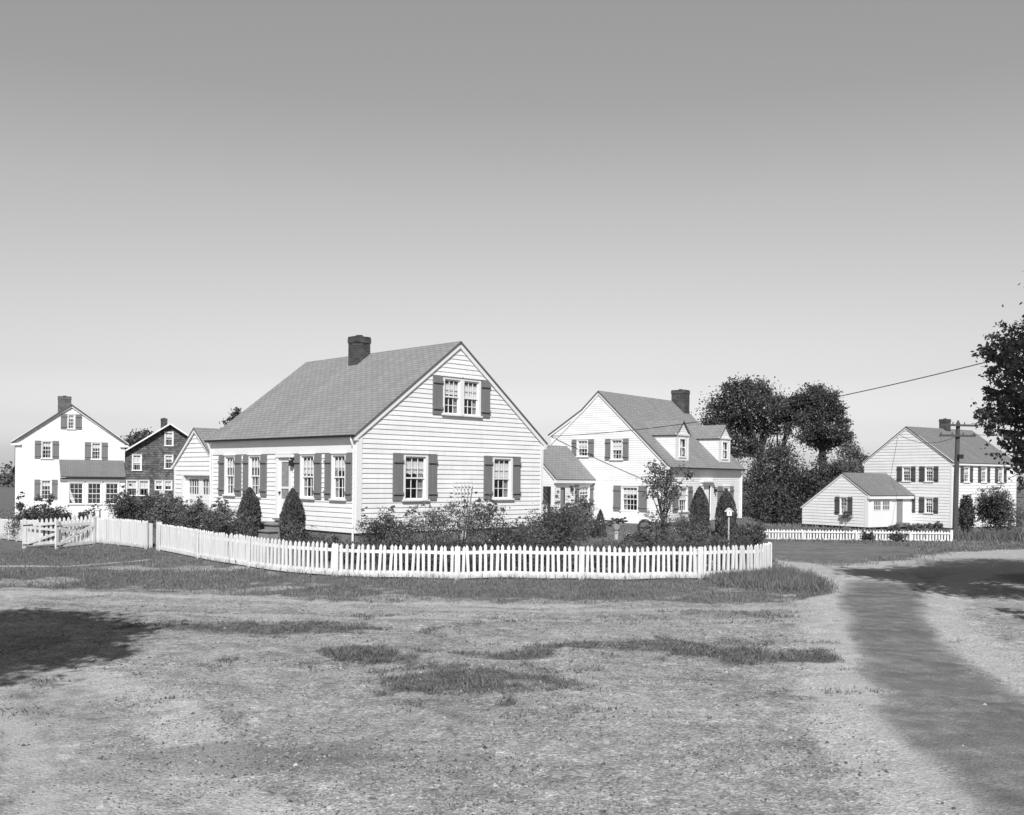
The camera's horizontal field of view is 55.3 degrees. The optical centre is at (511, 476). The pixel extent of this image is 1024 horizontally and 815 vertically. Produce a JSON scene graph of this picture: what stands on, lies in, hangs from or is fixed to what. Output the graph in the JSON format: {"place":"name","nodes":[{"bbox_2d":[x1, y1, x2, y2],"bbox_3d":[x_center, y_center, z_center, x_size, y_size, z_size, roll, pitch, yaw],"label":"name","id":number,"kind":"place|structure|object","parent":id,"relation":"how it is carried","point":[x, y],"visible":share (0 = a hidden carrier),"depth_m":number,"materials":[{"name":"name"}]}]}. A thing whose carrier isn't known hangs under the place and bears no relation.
{"place":"outdoors","nodes":[
{"label":"outdoors","id":0,"kind":"place"},
{"bbox_2d":[0,542,840,604],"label":"verge grass","id":1,"kind":"structure","parent":0,"point":[128,555],"depth_m":21.77,"materials":[{"name":"plant"}]},
{"bbox_2d":[0,476,1023,814],"bbox_3d":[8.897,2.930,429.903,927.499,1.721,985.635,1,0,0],"label":"ground","id":2,"kind":"structure","parent":0,"point":[996,596],"depth_m":10.23,"materials":[{"name":"plant"}]},
{"bbox_2d":[0,519,40,541],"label":"picket fence","id":3,"kind":"object","parent":2,"relation":"on","point":[3,530],"visible":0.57,"depth_m":36.44,"materials":[{"name":"paint"}]},
{"bbox_2d":[3,491,74,540],"bbox_3d":[-17.664,1.607,36.587,2.718,2.152,2.817,1,0,-7],"label":"shrub","id":4,"kind":"object","parent":2,"relation":"on","point":[44,512],"visible":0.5,"depth_m":36.28,"materials":[{"name":"grey plant"}]},
{"bbox_2d":[22,514,91,548],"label":"picket gate","id":5,"kind":"structure","parent":2,"relation":"on","point":[29,526],"depth_m":31.57,"materials":[{"name":"paint"}]},
{"bbox_2d":[11,396,128,519],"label":"gabled house","id":6,"kind":"structure","parent":2,"relation":"on","point":[70,455],"depth_m":67.50,"materials":[{"name":"white paint"}]},
{"bbox_2d":[40,479,51,499],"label":"window","id":7,"kind":"structure","parent":6,"relation":"in","point":[49,485],"depth_m":67.40,"materials":[{"name":"white paint"}]},
{"bbox_2d":[40,440,52,458],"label":"window","id":8,"kind":"structure","parent":6,"relation":"in","point":[45,441],"depth_m":67.38,"materials":[{"name":"white paint"}]},
{"bbox_2d":[67,414,75,429],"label":"window","id":9,"kind":"structure","parent":6,"relation":"in","point":[73,428],"depth_m":68.01,"materials":[{"name":"white paint"}]},
{"bbox_2d":[67,482,84,504],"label":"window","id":10,"kind":"structure","parent":6,"relation":"in","point":[69,483],"depth_m":66.31,"materials":[{"name":"white paint"}]},
{"bbox_2d":[86,482,102,504],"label":"window","id":11,"kind":"structure","parent":6,"relation":"in","point":[88,483],"depth_m":66.76,"materials":[{"name":"white paint"}]},
{"bbox_2d":[90,442,101,459],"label":"window","id":12,"kind":"structure","parent":6,"relation":"in","point":[99,447],"depth_m":68.69,"materials":[{"name":"white paint"}]},
{"bbox_2d":[104,482,118,504],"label":"window","id":13,"kind":"structure","parent":6,"relation":"in","point":[106,483],"depth_m":67.17,"materials":[{"name":"white paint"}]},
{"bbox_2d":[83,503,98,532],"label":"shrub","id":14,"kind":"object","parent":2,"relation":"on","point":[88,511],"visible":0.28,"depth_m":35.52,"materials":[{"name":"plant"}]},
{"bbox_2d":[93,516,152,549],"bbox_3d":[-12.337,1.856,30.978,3.877,1.110,0.254,1,0,45],"label":"picket fence","id":15,"kind":"object","parent":2,"relation":"on","point":[130,532],"visible":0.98,"depth_m":30.78,"materials":[{"name":"paint"}]},
{"bbox_2d":[55,517,95,548],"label":"picket gate","id":16,"kind":"structure","parent":15,"relation":"attached to","point":[59,526],"depth_m":31.35,"materials":[{"name":"paint"}]},
{"bbox_2d":[102,484,165,523],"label":"shrub","id":17,"kind":"object","parent":2,"relation":"on","point":[129,509],"visible":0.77,"depth_m":35.97,"materials":[{"name":"grey plant"}]},
{"bbox_2d":[120,427,153,449],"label":"tree","id":18,"kind":"object","parent":2,"relation":"on","point":[136,437],"visible":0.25,"depth_m":118.41,"materials":[{"name":"grey plant"}]},
{"bbox_2d":[125,418,188,503],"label":"shingled house","id":19,"kind":"structure","parent":2,"relation":"on","point":[149,459],"depth_m":87.58,"materials":[{"name":"grey wood"}]},
{"bbox_2d":[126,480,137,495],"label":"window","id":20,"kind":"structure","parent":19,"relation":"in","point":[134,486],"depth_m":87.03,"materials":[{"name":"white paint"}]},
{"bbox_2d":[131,454,141,470],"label":"window","id":21,"kind":"structure","parent":19,"relation":"in","point":[135,460],"depth_m":87.16,"materials":[{"name":"white paint"}]},
{"bbox_2d":[138,480,149,495],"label":"window","id":22,"kind":"structure","parent":19,"relation":"in","point":[140,485],"depth_m":87.33,"materials":[{"name":"white paint"}]},
{"bbox_2d":[164,431,173,445],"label":"window","id":23,"kind":"structure","parent":19,"relation":"in","point":[171,435],"depth_m":88.04,"materials":[{"name":"white paint"}]},
{"bbox_2d":[142,491,190,526],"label":"shrub","id":24,"kind":"object","parent":2,"relation":"on","point":[164,509],"visible":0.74,"depth_m":34.81,"materials":[{"name":"grey plant"}]},
{"bbox_2d":[165,496,210,530],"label":"shrub","id":25,"kind":"object","parent":2,"relation":"on","point":[190,515],"visible":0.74,"depth_m":32.13,"materials":[{"name":"grey plant"}]},
{"bbox_2d":[192,498,238,532],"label":"shrub","id":26,"kind":"object","parent":2,"relation":"on","point":[224,513],"visible":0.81,"depth_m":31.31,"materials":[{"name":"grey plant"}]},
{"bbox_2d":[204,518,236,535],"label":"shrub","id":27,"kind":"object","parent":2,"relation":"on","point":[224,526],"visible":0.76,"depth_m":30.14,"materials":[{"name":"grey plant"}]},
{"bbox_2d":[219,406,241,428],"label":"tree","id":28,"kind":"object","parent":2,"relation":"on","point":[235,413],"visible":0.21,"depth_m":96.22,"materials":[{"name":"grey plant"}]},
{"bbox_2d":[235,487,262,539],"bbox_3d":[-7.956,1.160,29.562,0.778,1.751,0.830,1,0,0],"label":"cone evergreen","id":29,"kind":"object","parent":2,"relation":"on","point":[249,515],"visible":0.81,"depth_m":29.34,"materials":[{"name":"grey plant"}]},
{"bbox_2d":[278,488,305,543],"bbox_3d":[-6.357,1.163,28.348,0.810,1.736,0.828,1,0,0],"label":"cone evergreen","id":30,"kind":"object","parent":2,"relation":"on","point":[292,520],"visible":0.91,"depth_m":28.14,"materials":[{"name":"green plant"}]},
{"bbox_2d":[171,335,547,543],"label":"cape house","id":31,"kind":"structure","parent":2,"relation":"on","point":[338,444],"depth_m":30.94,"materials":[{"name":"white paint"}]},
{"bbox_2d":[187,475,209,522],"bbox_3d":[-11.237,0.845,35.336,0.065,1.800,2.075,1,0,-45],"label":"garage door","id":32,"kind":"structure","parent":31,"relation":"in","point":[205,498],"depth_m":35.44,"materials":[{"name":"white paint"}]},
{"bbox_2d":[222,454,235,495],"bbox_3d":[-9.511,-0.057,33.090,0.790,1.400,0.207,1,0,45],"label":"window","id":33,"kind":"structure","parent":31,"relation":"in","point":[227,464],"depth_m":33.27,"materials":[{"name":"white paint"}]},
{"bbox_2d":[247,454,261,496],"bbox_3d":[-8.372,-0.045,31.952,0.207,1.400,0.830,1,0,-45],"label":"window","id":34,"kind":"structure","parent":31,"relation":"in","point":[252,479],"depth_m":32.09,"materials":[{"name":"white paint"}]},
{"bbox_2d":[278,458,288,513],"bbox_3d":[-7.137,0.367,30.700,0.620,1.920,0.100,1,0,45],"label":"screen door","id":35,"kind":"structure","parent":31,"relation":"in","point":[284,462],"depth_m":30.79,"materials":[{"name":"white paint"}]},
{"bbox_2d":[299,453,314,499],"bbox_3d":[-6.198,-0.023,29.777,0.207,1.400,0.860,1,0,-45],"label":"window","id":36,"kind":"structure","parent":31,"relation":"in","point":[306,466],"depth_m":29.92,"materials":[{"name":"white paint"}]},
{"bbox_2d":[329,452,346,500],"bbox_3d":[-5.039,-0.011,28.618,0.207,1.400,0.820,1,0,-45],"label":"window","id":37,"kind":"structure","parent":31,"relation":"in","point":[338,464],"depth_m":28.78,"materials":[{"name":"white paint"}]},
{"bbox_2d":[402,452,429,500],"bbox_3d":[-2.937,0.000,29.523,0.207,1.460,1.060,1,0,45],"label":"window","id":38,"kind":"structure","parent":31,"relation":"in","point":[420,468],"depth_m":29.64,"materials":[{"name":"white paint"}]},
{"bbox_2d":[441,375,463,416],"bbox_3d":[-1.892,-2.529,30.542,0.900,1.240,0.207,1,0,-45],"label":"window","id":39,"kind":"structure","parent":31,"relation":"in","point":[449,388],"depth_m":30.63,"materials":[{"name":"white paint"}]},
{"bbox_2d":[453,481,472,539],"bbox_3d":[-1.529,1.041,30.701,0.224,1.851,0.820,1,0,36],"label":"trellis","id":40,"kind":"object","parent":31,"relation":"attached to","point":[464,496],"visible":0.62,"depth_m":30.69,"materials":[{"name":"paint"}]},
{"bbox_2d":[462,377,482,417],"bbox_3d":[-1.320,-2.524,31.114,0.900,1.240,0.207,1,0,-45],"label":"window","id":41,"kind":"structure","parent":31,"relation":"in","point":[470,392],"depth_m":31.20,"materials":[{"name":"white paint"}]},
{"bbox_2d":[491,455,514,499],"bbox_3d":[-0.345,0.026,32.114,1.030,1.460,0.207,1,0,-45],"label":"window","id":42,"kind":"structure","parent":31,"relation":"in","point":[503,471],"depth_m":32.24,"materials":[{"name":"white paint"}]},
{"bbox_2d":[352,505,413,546],"bbox_3d":[-3.581,1.472,27.390,1.841,1.358,1.996,1,0,42],"label":"shrub","id":43,"kind":"object","parent":2,"relation":"on","point":[390,524],"visible":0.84,"depth_m":27.14,"materials":[{"name":"grey plant"}]},
{"bbox_2d":[377,522,424,549],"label":"shrub","id":44,"kind":"object","parent":2,"relation":"on","point":[399,537],"visible":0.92,"depth_m":26.69,"materials":[{"name":"grey plant"}]},
{"bbox_2d":[1,620,833,781],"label":"earth clods","id":45,"kind":"object","parent":2,"relation":"on","point":[285,756],"visible":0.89,"depth_m":11.19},
{"bbox_2d":[398,499,463,547],"bbox_3d":[-2.292,1.420,27.606,2.128,1.585,2.071,1,0,3],"label":"shrub","id":46,"kind":"object","parent":2,"relation":"on","point":[433,519],"visible":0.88,"depth_m":27.54,"materials":[{"name":"grey plant"}]},
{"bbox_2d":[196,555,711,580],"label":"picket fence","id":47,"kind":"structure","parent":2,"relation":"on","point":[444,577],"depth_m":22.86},
{"bbox_2d":[156,522,771,579],"bbox_3d":[-2.446,2.004,25.037,17.758,1.173,4.536,1,0,13],"label":"picket fence","id":48,"kind":"object","parent":2,"relation":"on","point":[204,544],"visible":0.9,"depth_m":23.17,"materials":[{"name":"paint"}]},
{"bbox_2d":[434,493,495,548],"bbox_3d":[-1.432,1.348,28.181,1.939,1.832,2.056,1,0,-6],"label":"shrub","id":49,"kind":"object","parent":2,"relation":"on","point":[472,532],"visible":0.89,"depth_m":28.06,"materials":[{"name":"grey plant"}]},
{"bbox_2d":[0,595,979,721],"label":"weed patches","id":50,"kind":"object","parent":2,"relation":"on","point":[514,657],"visible":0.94,"depth_m":13.32,"materials":[{"name":"plant"}]},
{"bbox_2d":[460,491,519,549],"bbox_3d":[-0.628,1.416,28.464,1.921,1.989,2.005,1,0,20],"label":"shrub","id":51,"kind":"object","parent":2,"relation":"on","point":[493,509],"visible":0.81,"depth_m":28.29,"materials":[{"name":"grey plant"}]},
{"bbox_2d":[53,523,935,572],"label":"lawn grass","id":52,"kind":"structure","parent":2,"relation":"on","point":[615,540],"depth_m":29.58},
{"bbox_2d":[484,520,534,555],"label":"shrub","id":53,"kind":"object","parent":2,"relation":"on","point":[516,538],"visible":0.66,"depth_m":28.02,"materials":[{"name":"grey plant"}]},
{"bbox_2d":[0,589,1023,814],"bbox_3d":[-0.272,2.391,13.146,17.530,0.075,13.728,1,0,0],"label":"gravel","id":54,"kind":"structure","parent":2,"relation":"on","point":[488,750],"depth_m":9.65,"materials":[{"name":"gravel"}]},
{"bbox_2d":[0,461,1023,497],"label":"distant woods","id":55,"kind":"object","parent":2,"relation":"on","point":[9,478],"visible":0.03,"depth_m":238.94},
{"bbox_2d":[292,526,766,572],"bbox_3d":[0.577,1.974,25.186,12.941,1.687,3.469,1,0,-5],"label":"hedge","id":56,"kind":"object","parent":2,"relation":"on","point":[547,543],"visible":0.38,"depth_m":24.54,"materials":[{"name":"grey plant"}]},
{"bbox_2d":[500,516,558,549],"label":"shrub","id":57,"kind":"object","parent":2,"relation":"on","point":[534,528],"visible":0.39,"depth_m":28.87,"materials":[{"name":"grey plant"}]},
{"bbox_2d":[517,501,587,548],"bbox_3d":[1.211,1.554,30.084,2.197,1.708,2.528,1,0,-35],"label":"shrub","id":58,"kind":"object","parent":2,"relation":"on","point":[561,524],"visible":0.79,"depth_m":29.52,"materials":[{"name":"grey plant"}]},
{"bbox_2d":[538,490,595,540],"bbox_3d":[1.738,1.330,31.605,1.908,1.832,2.091,1,0,-5],"label":"shrub","id":59,"kind":"object","parent":2,"relation":"on","point":[577,516],"visible":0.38,"depth_m":31.60,"materials":[{"name":"grey plant"}]},
{"bbox_2d":[322,636,837,702],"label":"tufted weeds","id":60,"kind":"object","parent":2,"relation":"on","point":[391,650],"visible":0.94,"depth_m":13.06,"materials":[{"name":"grey plant"}]},
{"bbox_2d":[561,491,602,536],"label":"shrub","id":61,"kind":"object","parent":2,"relation":"on","point":[583,504],"visible":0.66,"depth_m":33.32,"materials":[{"name":"grey plant"}]},
{"bbox_2d":[575,520,610,537],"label":"shrub","id":62,"kind":"object","parent":2,"relation":"on","point":[596,531],"visible":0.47,"depth_m":35.90,"materials":[{"name":"grey plant"}]},
{"bbox_2d":[595,509,606,536],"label":"cone evergreen","id":63,"kind":"object","parent":2,"relation":"on","point":[600,514],"visible":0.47,"depth_m":40.90,"materials":[{"name":"grey plant"}]},
{"bbox_2d":[606,517,628,539],"bbox_3d":[4.239,2.212,39.580,0.810,1.254,0.617,1,0,-28],"label":"planter","id":64,"kind":"object","parent":2,"relation":"on","point":[616,527],"visible":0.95,"depth_m":39.52,"materials":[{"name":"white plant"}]},
{"bbox_2d":[621,529,649,543],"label":"shrub","id":65,"kind":"object","parent":2,"relation":"on","point":[631,535],"visible":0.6,"depth_m":36.31,"materials":[{"name":"grey plant"}]},
{"bbox_2d":[543,389,746,522],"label":"dormer house","id":66,"kind":"structure","parent":2,"relation":"on","point":[603,470],"depth_m":51.30,"materials":[{"name":"white paint"}]},
{"bbox_2d":[575,439,588,456],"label":"window","id":67,"kind":"structure","parent":66,"relation":"in","point":[581,443],"depth_m":52.22,"materials":[{"name":"white paint"}]},
{"bbox_2d":[579,485,589,501],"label":"window","id":68,"kind":"structure","parent":66,"relation":"in","point":[583,488],"depth_m":51.24,"materials":[{"name":"white paint"}]},
{"bbox_2d":[609,438,622,459],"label":"window","id":69,"kind":"structure","parent":66,"relation":"in","point":[618,445],"depth_m":50.91,"materials":[{"name":"white paint"}]},
{"bbox_2d":[619,485,638,511],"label":"window","id":70,"kind":"structure","parent":66,"relation":"in","point":[624,493],"depth_m":50.48,"materials":[{"name":"white paint"}]},
{"bbox_2d":[678,486,688,512],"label":"window","id":71,"kind":"structure","parent":66,"relation":"in","point":[685,499],"depth_m":50.47,"materials":[{"name":"white paint"}]},
{"bbox_2d":[560,352,1021,435],"bbox_3d":[10.812,-3.564,41.246,0.036,2.882,30.079,1,0,-35],"label":"overhead wire","id":72,"kind":"object","parent":66,"relation":"attached to","point":[792,405],"visible":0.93,"depth_m":39.89,"materials":[{"name":"rubber"}]},
{"bbox_2d":[639,505,673,544],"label":"shrub","id":73,"kind":"object","parent":2,"relation":"on","point":[658,523],"visible":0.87,"depth_m":38.42,"materials":[{"name":"grey plant"}]},
{"bbox_2d":[636,458,694,541],"bbox_3d":[6.274,1.089,40.201,2.339,3.774,1.565,1,0,0],"label":"fruit tree","id":74,"kind":"object","parent":2,"relation":"on","point":[661,486],"visible":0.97,"depth_m":39.99,"materials":[{"name":"grey plant"}]},
{"bbox_2d":[666,507,706,543],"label":"shrub","id":75,"kind":"object","parent":2,"relation":"on","point":[683,527],"visible":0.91,"depth_m":39.80,"materials":[{"name":"grey plant"}]},
{"bbox_2d":[689,486,710,540],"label":"cone evergreen","id":76,"kind":"object","parent":2,"relation":"on","point":[699,496],"visible":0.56,"depth_m":43.79,"materials":[{"name":"grey plant"}]},
{"bbox_2d":[684,509,715,541],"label":"shrub","id":77,"kind":"object","parent":2,"relation":"on","point":[704,518],"visible":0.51,"depth_m":40.88,"materials":[{"name":"grey plant"}]},
{"bbox_2d":[714,489,737,539],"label":"cone evergreen","id":78,"kind":"object","parent":2,"relation":"on","point":[725,501],"visible":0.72,"depth_m":47.13,"materials":[{"name":"grey plant"}]},
{"bbox_2d":[724,508,733,543],"bbox_3d":[7.311,1.896,33.000,0.274,1.714,0.240,1,0,0],"label":"birdhouse","id":79,"kind":"object","parent":2,"relation":"on","point":[728,511],"visible":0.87,"depth_m":32.98,"materials":[{"name":"white paint"}]},
{"bbox_2d":[689,372,795,516],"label":"elm tree","id":80,"kind":"object","parent":2,"relation":"on","point":[735,398],"visible":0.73,"depth_m":95.06,"materials":[{"name":"black plant"}]},
{"bbox_2d":[730,532,767,547],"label":"shrub","id":81,"kind":"object","parent":2,"relation":"on","point":[755,537],"visible":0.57,"depth_m":35.30,"materials":[{"name":"grey plant"}]},
{"bbox_2d":[731,519,769,542],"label":"shrub","id":82,"kind":"object","parent":2,"relation":"on","point":[753,530],"visible":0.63,"depth_m":42.34,"materials":[{"name":"grey plant"}]},
{"bbox_2d":[703,564,840,592],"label":"long verge grass","id":83,"kind":"structure","parent":2,"relation":"on","point":[778,578],"depth_m":22.11,"materials":[{"name":"plant"}]},
{"bbox_2d":[739,433,818,524],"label":"bushy tree","id":84,"kind":"object","parent":2,"relation":"on","point":[773,485],"visible":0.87,"depth_m":80.40,"materials":[{"name":"grey plant"}]},
{"bbox_2d":[766,390,804,514],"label":"elm tree","id":85,"kind":"object","parent":2,"relation":"on","point":[786,424],"visible":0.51,"depth_m":98.32,"materials":[{"name":"grey plant"}]},
{"bbox_2d":[784,458,859,525],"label":"bushy tree","id":86,"kind":"object","parent":2,"relation":"on","point":[816,485],"visible":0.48,"depth_m":80.06,"materials":[{"name":"grey plant"}]},
{"bbox_2d":[787,380,857,483],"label":"elm tree","id":87,"kind":"object","parent":2,"relation":"on","point":[816,433],"visible":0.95,"depth_m":95.20,"materials":[{"name":"black plant"}]},
{"bbox_2d":[642,517,1023,566],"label":"field grass","id":88,"kind":"structure","parent":2,"relation":"on","point":[966,546],"depth_m":41.74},
{"bbox_2d":[826,438,868,472],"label":"young tree","id":89,"kind":"object","parent":2,"relation":"on","point":[854,454],"visible":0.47,"depth_m":92.73,"materials":[{"name":"grey plant"}]},
{"bbox_2d":[757,529,952,541],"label":"picket fence","id":90,"kind":"object","parent":2,"relation":"on","point":[856,535],"visible":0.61,"depth_m":49.97,"materials":[{"name":"paint"}]},
{"bbox_2d":[861,531,875,540],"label":"shrub","id":91,"kind":"object","parent":2,"relation":"on","point":[870,536],"visible":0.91,"depth_m":48.64,"materials":[{"name":"grey plant"}]},
{"bbox_2d":[770,527,1023,541],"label":"tall weeds","id":92,"kind":"object","parent":2,"relation":"on","point":[988,535],"visible":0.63,"depth_m":51.95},
{"bbox_2d":[888,531,908,541],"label":"shrub","id":93,"kind":"object","parent":2,"relation":"on","point":[895,536],"visible":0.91,"depth_m":48.46,"materials":[{"name":"grey plant"}]},
{"bbox_2d":[800,418,1018,529],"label":"two storey house","id":94,"kind":"structure","parent":2,"relation":"on","point":[901,480],"depth_m":72.07,"materials":[{"name":"white paint"}]},
{"bbox_2d":[872,500,890,526],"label":"garage door","id":95,"kind":"structure","parent":94,"relation":"in","point":[881,515],"depth_m":70.50,"materials":[{"name":"white paint"}]},
{"bbox_2d":[897,499,902,521],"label":"side door","id":96,"kind":"structure","parent":94,"relation":"in","point":[899,501],"depth_m":71.72,"materials":[{"name":"grey paint"}]},
{"bbox_2d":[901,466,910,481],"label":"window","id":97,"kind":"structure","parent":94,"relation":"in","point":[903,470],"depth_m":73.06,"materials":[{"name":"white paint"}]},
{"bbox_2d":[924,466,933,481],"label":"window","id":98,"kind":"structure","parent":94,"relation":"in","point":[928,470],"depth_m":71.56,"materials":[{"name":"white paint"}]},
{"bbox_2d":[924,497,933,513],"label":"window","id":99,"kind":"structure","parent":94,"relation":"in","point":[926,501],"depth_m":71.54,"materials":[{"name":"white paint"}]},
{"bbox_2d":[903,523,926,530],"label":"shrub","id":100,"kind":"object","parent":2,"relation":"on","point":[916,526],"visible":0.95,"depth_m":66.15,"materials":[{"name":"grey plant"}]},
{"bbox_2d":[923,521,944,530],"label":"shrub","id":101,"kind":"object","parent":2,"relation":"on","point":[938,525],"visible":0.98,"depth_m":66.69,"materials":[{"name":"grey plant"}]},
{"bbox_2d":[939,420,977,532],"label":"utility pole","id":102,"kind":"object","parent":2,"relation":"on","point":[958,455],"visible":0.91,"depth_m":57.89,"materials":[{"name":"grey wood"}]},
{"bbox_2d":[958,494,978,533],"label":"tall bush","id":103,"kind":"object","parent":2,"relation":"on","point":[966,513],"visible":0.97,"depth_m":62.67,"materials":[{"name":"grey plant"}]},
{"bbox_2d":[970,283,1023,489],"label":"roadside tree","id":104,"kind":"object","parent":2,"relation":"on","point":[1009,360],"visible":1,"depth_m":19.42,"materials":[{"name":"black plant"}]},
{"bbox_2d":[970,482,1023,534],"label":"tall bush","id":105,"kind":"object","parent":2,"relation":"on","point":[993,508],"visible":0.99,"depth_m":61.30,"materials":[{"name":"grey plant"}]},
{"bbox_2d":[0,508,1023,544],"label":"grass","id":106,"kind":"structure","parent":0,"point":[751,518],"depth_m":64.66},
{"bbox_2d":[0,0,1023,485],"label":"sky","id":107,"kind":"structure","parent":0,"point":[203,203],"materials":[{"name":"grey"}]},
{"bbox_2d":[761,541,947,569],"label":"street","id":108,"kind":"structure","parent":0,"point":[797,553],"depth_m":32.84,"materials":[{"name":"asphalt"}]},
{"bbox_2d":[808,550,1023,814],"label":"road","id":109,"kind":"structure","parent":0,"point":[918,665],"depth_m":11.86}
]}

